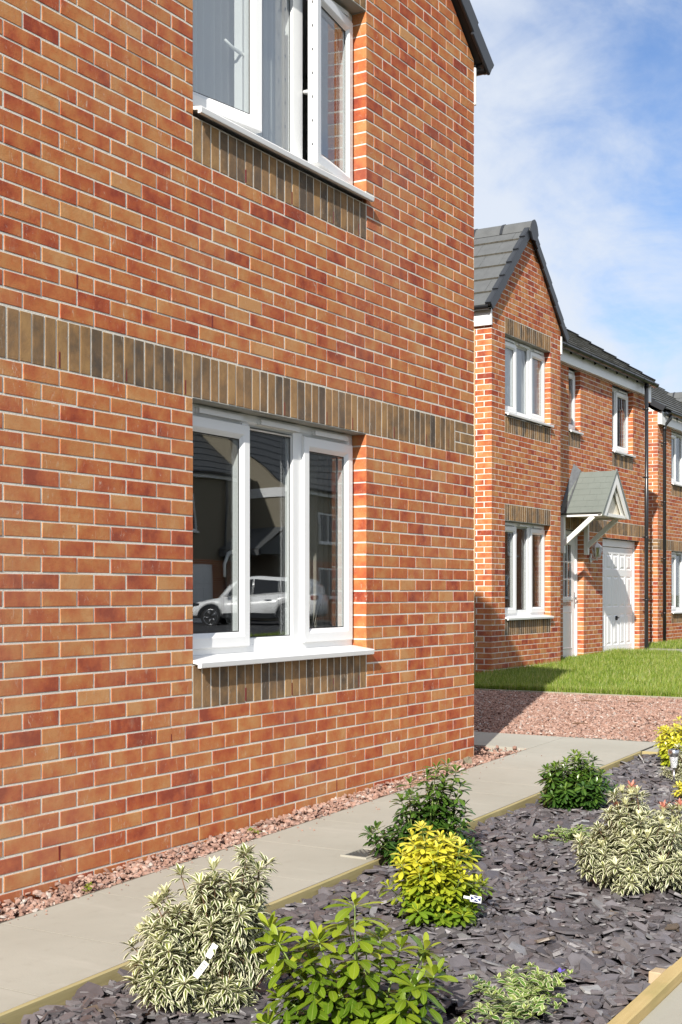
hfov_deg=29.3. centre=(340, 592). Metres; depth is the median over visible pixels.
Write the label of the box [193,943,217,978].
plant tag
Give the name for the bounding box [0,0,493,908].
brick house
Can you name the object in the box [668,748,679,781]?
solar light
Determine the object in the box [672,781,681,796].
golden shrub
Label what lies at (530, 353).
window
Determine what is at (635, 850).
variegated shrub
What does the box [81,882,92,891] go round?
weed
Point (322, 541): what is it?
window pane
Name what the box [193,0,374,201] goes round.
window
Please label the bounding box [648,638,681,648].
grass
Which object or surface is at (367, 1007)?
green shrub
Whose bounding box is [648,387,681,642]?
brick house
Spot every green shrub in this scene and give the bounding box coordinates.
[244,891,457,1023]
[359,758,485,869]
[534,749,618,811]
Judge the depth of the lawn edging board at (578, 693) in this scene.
14.17 m
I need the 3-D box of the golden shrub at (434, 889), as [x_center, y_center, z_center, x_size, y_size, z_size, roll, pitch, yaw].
[0.387,1.132,5.220,0.494,0.478,0.345,0,0,-6]
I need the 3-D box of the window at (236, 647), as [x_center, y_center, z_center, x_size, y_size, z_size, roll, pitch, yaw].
[-0.355,-0.297,7.385,0.254,1.362,1.759,0,0,31]
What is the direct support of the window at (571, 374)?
in the brick house at (564, 481)
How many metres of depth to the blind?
18.85 m
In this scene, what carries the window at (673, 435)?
in the brick house at (665, 515)
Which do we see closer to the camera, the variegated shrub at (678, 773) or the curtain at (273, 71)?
the curtain at (273, 71)
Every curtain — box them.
[193,0,261,136]
[263,0,284,148]
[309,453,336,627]
[522,528,533,608]
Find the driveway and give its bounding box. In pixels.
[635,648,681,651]
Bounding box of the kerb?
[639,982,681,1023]
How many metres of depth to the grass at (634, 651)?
22.05 m
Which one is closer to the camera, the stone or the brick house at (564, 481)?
the stone
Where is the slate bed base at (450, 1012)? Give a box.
[69,762,679,1023]
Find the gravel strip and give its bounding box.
[0,745,541,922]
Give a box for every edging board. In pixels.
[0,856,387,1023]
[456,751,641,829]
[474,688,681,699]
[607,966,681,1023]
[642,751,658,756]
[672,957,681,966]
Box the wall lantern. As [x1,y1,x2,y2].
[589,541,602,562]
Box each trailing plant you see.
[454,962,575,1023]
[532,824,604,842]
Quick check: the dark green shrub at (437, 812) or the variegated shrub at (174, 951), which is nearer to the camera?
the variegated shrub at (174, 951)
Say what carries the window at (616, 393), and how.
in the brick house at (564, 481)
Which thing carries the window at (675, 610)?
in the brick house at (665, 515)
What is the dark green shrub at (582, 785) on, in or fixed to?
on the slate bed base at (450, 1012)
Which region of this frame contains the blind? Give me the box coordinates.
[505,349,537,424]
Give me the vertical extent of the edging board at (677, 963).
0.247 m
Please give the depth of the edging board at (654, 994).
4.22 m
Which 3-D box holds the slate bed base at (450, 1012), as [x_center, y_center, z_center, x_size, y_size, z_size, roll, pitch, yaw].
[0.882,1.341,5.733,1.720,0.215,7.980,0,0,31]
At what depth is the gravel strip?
6.57 m
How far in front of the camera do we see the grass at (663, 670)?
16.62 m
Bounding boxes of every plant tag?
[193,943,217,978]
[463,895,481,902]
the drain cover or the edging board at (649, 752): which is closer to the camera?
the drain cover
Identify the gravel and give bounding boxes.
[474,689,681,742]
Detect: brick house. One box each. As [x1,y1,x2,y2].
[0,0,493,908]
[474,219,658,673]
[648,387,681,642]
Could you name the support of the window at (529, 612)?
in the brick house at (564, 481)
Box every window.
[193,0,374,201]
[193,404,374,667]
[505,337,553,427]
[505,521,553,619]
[569,370,583,434]
[612,387,635,457]
[671,432,681,486]
[671,551,681,613]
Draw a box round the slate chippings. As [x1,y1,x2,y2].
[3,754,681,1023]
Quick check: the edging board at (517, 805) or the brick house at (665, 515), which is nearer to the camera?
the edging board at (517, 805)
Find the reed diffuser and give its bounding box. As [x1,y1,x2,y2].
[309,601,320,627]
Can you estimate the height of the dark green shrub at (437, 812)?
0.562 m
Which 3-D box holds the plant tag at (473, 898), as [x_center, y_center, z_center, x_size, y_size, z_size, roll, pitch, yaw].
[0.516,1.203,5.112,0.075,0.034,0.013,0,0,-9]
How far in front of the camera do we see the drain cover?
6.33 m
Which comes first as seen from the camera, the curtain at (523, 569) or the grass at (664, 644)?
the curtain at (523, 569)
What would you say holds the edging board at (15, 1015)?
on the slate bed base at (450, 1012)
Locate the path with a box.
[0,731,658,1012]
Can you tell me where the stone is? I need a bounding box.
[463,756,471,763]
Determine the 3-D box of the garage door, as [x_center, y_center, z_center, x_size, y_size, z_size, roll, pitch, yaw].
[4.923,0.162,23.313,0.087,1.910,1.870,0,0,31]
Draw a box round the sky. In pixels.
[470,0,681,392]
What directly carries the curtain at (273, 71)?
hanging from the brick house at (220, 322)
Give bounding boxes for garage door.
[602,547,632,650]
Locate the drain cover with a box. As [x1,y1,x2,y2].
[340,848,378,858]
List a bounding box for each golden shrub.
[377,819,495,930]
[653,716,681,766]
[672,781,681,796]
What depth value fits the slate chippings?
5.04 m
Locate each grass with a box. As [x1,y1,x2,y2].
[474,650,681,696]
[600,646,680,655]
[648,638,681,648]
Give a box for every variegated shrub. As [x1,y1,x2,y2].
[120,842,282,1018]
[571,780,681,897]
[658,743,681,781]
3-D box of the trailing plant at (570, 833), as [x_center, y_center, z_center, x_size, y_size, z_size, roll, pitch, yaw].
[1.182,1.229,6.659,0.370,0.092,0.311,0,0,31]
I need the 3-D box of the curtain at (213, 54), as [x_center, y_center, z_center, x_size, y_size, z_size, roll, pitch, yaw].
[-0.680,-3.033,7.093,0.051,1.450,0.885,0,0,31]
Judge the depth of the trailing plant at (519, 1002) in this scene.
4.20 m

